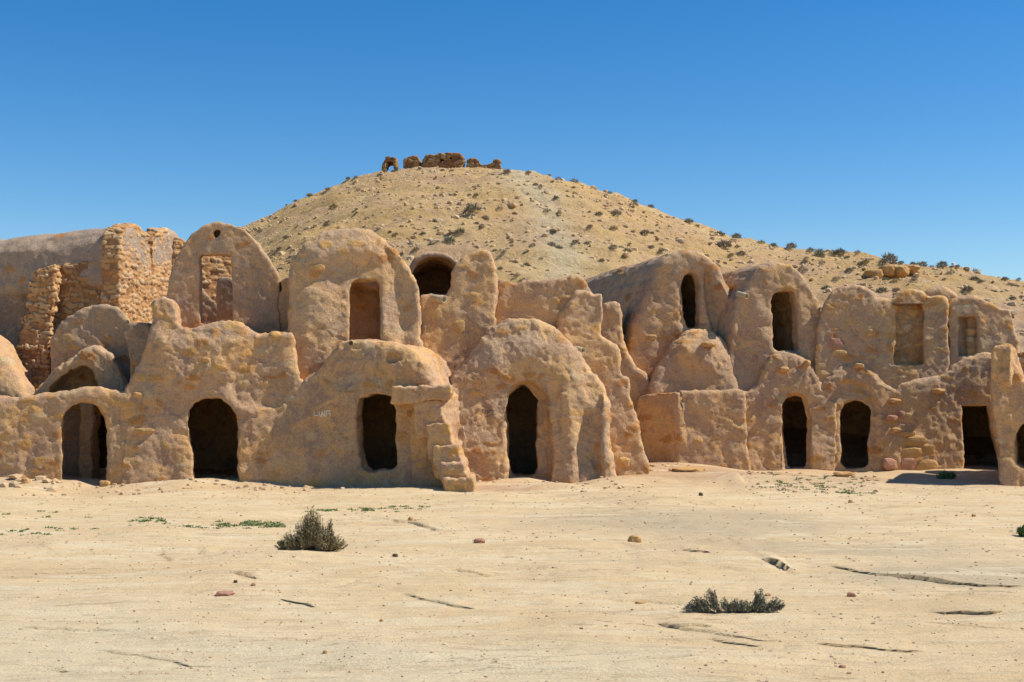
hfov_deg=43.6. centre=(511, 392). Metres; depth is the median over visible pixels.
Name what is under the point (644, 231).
hill bush
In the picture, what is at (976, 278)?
hill bush
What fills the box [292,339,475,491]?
granary
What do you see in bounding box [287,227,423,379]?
granary
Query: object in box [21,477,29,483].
stone
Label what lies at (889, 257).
hill bush
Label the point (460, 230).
hill bush
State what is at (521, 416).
doorway
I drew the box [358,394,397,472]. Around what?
doorway
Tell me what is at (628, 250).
hill bush
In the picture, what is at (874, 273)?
rock ledge
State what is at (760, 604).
desert shrub
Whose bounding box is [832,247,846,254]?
hill bush
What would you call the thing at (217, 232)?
window
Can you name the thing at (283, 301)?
stub wall
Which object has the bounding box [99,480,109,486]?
stone
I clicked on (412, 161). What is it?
stone ruin
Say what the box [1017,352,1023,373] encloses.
ruined wall
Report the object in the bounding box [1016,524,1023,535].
green plant
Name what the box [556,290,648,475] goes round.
stepped buttress
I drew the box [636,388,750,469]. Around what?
wall
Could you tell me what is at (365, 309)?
doorway
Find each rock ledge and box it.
[862,269,882,277]
[878,264,896,276]
[894,266,909,276]
[906,264,920,274]
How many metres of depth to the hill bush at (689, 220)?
93.68 m
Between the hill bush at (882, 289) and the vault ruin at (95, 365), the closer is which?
the vault ruin at (95, 365)
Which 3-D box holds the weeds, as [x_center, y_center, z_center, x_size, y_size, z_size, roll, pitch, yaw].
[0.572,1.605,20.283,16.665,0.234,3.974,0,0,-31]
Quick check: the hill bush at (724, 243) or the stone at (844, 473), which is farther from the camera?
the hill bush at (724, 243)
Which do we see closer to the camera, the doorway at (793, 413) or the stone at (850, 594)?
the stone at (850, 594)
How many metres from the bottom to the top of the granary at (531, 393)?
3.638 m
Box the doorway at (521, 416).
[505,384,537,476]
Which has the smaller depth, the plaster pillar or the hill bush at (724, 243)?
the plaster pillar
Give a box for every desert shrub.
[274,505,347,551]
[682,588,785,612]
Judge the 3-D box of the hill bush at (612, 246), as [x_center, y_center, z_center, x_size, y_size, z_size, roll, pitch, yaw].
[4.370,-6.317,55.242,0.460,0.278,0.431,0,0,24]
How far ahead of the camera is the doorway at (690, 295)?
30.51 m
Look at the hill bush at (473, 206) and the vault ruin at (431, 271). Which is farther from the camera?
the hill bush at (473, 206)
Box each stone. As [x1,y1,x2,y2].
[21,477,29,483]
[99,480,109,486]
[215,590,234,595]
[474,538,484,542]
[627,535,641,542]
[669,466,706,471]
[833,471,854,475]
[847,592,856,596]
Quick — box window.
[199,230,232,323]
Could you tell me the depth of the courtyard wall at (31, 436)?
23.66 m
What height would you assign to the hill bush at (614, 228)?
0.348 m
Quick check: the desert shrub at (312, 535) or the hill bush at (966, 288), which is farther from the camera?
the hill bush at (966, 288)
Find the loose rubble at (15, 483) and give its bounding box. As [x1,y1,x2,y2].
[0,377,878,496]
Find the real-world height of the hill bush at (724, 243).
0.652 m
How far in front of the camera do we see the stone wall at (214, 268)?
30.88 m
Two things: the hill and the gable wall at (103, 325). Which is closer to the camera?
the gable wall at (103, 325)
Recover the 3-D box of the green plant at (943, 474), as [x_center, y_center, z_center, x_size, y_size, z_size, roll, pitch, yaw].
[8.489,1.611,25.048,0.433,0.237,0.260,0,0,0]
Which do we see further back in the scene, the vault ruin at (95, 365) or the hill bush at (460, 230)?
the hill bush at (460, 230)
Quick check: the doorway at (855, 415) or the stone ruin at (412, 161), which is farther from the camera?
the stone ruin at (412, 161)
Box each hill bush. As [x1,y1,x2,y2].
[444,235,456,242]
[454,227,464,232]
[464,202,481,211]
[608,226,617,229]
[609,244,618,249]
[610,209,622,215]
[623,246,632,252]
[641,229,649,233]
[684,218,693,222]
[714,238,731,247]
[731,232,741,237]
[786,242,796,247]
[812,250,824,256]
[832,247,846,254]
[861,259,869,263]
[876,260,886,265]
[876,287,888,291]
[879,252,898,261]
[914,261,927,266]
[935,261,948,265]
[960,285,973,290]
[969,276,979,280]
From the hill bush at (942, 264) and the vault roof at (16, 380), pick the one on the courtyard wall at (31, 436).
the vault roof at (16, 380)
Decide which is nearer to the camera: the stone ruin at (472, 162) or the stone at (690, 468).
the stone at (690, 468)
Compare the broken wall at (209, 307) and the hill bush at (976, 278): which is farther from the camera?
the hill bush at (976, 278)
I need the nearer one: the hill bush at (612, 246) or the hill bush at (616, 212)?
the hill bush at (612, 246)
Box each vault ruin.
[32,345,127,394]
[409,251,457,295]
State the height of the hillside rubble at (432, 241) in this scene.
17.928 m
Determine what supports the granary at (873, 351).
on the ground
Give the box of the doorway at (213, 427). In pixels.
[188,398,239,480]
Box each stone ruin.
[381,156,398,171]
[403,155,421,168]
[422,152,465,168]
[466,158,483,167]
[483,159,502,168]
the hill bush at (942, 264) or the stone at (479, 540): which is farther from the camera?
the hill bush at (942, 264)
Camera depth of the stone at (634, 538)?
14.41 m
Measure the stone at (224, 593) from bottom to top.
0.046 m
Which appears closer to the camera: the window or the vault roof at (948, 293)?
the window
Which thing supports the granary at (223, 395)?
on the ground
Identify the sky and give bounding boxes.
[0,0,1023,280]
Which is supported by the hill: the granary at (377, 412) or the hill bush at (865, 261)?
the hill bush at (865, 261)
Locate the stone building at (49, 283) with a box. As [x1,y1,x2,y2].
[0,222,177,380]
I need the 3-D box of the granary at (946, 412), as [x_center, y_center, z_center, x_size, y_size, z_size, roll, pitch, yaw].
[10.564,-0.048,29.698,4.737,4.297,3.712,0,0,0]
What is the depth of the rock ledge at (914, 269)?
62.83 m
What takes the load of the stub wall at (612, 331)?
on the ground
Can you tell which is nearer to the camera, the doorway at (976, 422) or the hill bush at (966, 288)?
the doorway at (976, 422)
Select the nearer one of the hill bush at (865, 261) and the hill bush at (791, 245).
the hill bush at (865, 261)
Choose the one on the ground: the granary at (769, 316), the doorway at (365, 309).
the granary at (769, 316)
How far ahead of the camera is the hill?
63.92 m
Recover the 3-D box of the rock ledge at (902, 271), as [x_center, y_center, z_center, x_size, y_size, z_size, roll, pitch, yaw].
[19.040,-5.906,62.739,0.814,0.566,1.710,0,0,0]
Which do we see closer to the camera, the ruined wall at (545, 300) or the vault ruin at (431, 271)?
the ruined wall at (545, 300)
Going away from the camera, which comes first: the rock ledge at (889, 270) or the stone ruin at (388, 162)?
the rock ledge at (889, 270)
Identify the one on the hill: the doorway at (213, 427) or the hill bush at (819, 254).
the hill bush at (819, 254)
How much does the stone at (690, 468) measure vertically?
0.123 m
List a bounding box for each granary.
[121,296,302,484]
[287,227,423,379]
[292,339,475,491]
[450,318,629,482]
[584,249,730,379]
[642,329,737,461]
[682,262,836,470]
[814,284,949,471]
[891,295,1019,469]
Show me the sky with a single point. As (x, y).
(873, 127)
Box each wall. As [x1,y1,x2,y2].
[0,386,154,484]
[50,304,130,476]
[167,221,280,332]
[172,237,231,302]
[202,288,216,323]
[278,278,288,331]
[419,250,498,373]
[495,275,601,327]
[601,301,649,411]
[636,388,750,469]
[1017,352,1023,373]
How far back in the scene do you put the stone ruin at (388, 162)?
99.06 m
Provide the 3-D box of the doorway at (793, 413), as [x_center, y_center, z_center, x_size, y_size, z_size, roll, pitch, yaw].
[6.358,0.761,29.742,2.276,2.006,3.321,0,0,0]
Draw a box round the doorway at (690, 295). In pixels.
[681,273,698,327]
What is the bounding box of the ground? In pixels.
[0,381,1023,681]
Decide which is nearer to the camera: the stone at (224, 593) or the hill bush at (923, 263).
the stone at (224, 593)
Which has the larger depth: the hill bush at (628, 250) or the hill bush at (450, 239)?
the hill bush at (628, 250)
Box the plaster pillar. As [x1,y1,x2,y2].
[216,277,232,321]
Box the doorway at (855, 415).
[839,400,870,468]
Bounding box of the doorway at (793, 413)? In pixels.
[782,398,806,467]
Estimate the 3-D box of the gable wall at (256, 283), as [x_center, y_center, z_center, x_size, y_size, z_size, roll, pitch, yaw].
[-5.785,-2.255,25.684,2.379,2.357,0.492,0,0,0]
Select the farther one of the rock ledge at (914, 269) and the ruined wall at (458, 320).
the rock ledge at (914, 269)
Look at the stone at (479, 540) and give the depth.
14.11 m
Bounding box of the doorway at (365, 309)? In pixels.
[349,279,380,339]
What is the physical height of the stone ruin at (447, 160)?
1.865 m
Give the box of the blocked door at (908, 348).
[894,305,923,363]
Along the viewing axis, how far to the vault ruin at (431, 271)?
30.89 m
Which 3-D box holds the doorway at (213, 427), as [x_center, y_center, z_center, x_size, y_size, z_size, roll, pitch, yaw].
[-5.578,0.760,25.495,4.202,2.416,3.952,0,0,0]
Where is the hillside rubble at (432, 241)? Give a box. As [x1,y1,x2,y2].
[238,166,1023,335]
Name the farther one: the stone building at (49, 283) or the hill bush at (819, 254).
the hill bush at (819, 254)
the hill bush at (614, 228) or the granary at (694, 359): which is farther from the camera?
the hill bush at (614, 228)
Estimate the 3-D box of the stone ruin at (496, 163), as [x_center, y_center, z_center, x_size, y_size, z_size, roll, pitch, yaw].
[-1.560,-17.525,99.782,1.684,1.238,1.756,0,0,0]
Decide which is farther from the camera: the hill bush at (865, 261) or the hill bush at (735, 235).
the hill bush at (735, 235)
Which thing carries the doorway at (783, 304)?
in the granary at (769, 316)
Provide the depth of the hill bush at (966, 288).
56.99 m
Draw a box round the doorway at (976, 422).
[962,405,997,468]
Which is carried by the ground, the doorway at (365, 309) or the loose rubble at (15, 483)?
the loose rubble at (15, 483)
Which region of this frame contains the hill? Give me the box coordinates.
[241,166,1023,459]
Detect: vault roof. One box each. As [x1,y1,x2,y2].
[0,335,34,396]
[925,286,957,300]
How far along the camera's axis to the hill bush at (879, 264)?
67.14 m
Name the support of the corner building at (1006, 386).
on the ground
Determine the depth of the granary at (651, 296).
29.30 m
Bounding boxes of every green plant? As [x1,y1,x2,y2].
[935,470,956,478]
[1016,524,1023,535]
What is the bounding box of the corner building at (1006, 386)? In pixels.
[989,343,1023,485]
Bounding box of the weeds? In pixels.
[0,473,878,535]
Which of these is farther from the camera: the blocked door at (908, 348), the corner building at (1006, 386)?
the blocked door at (908, 348)

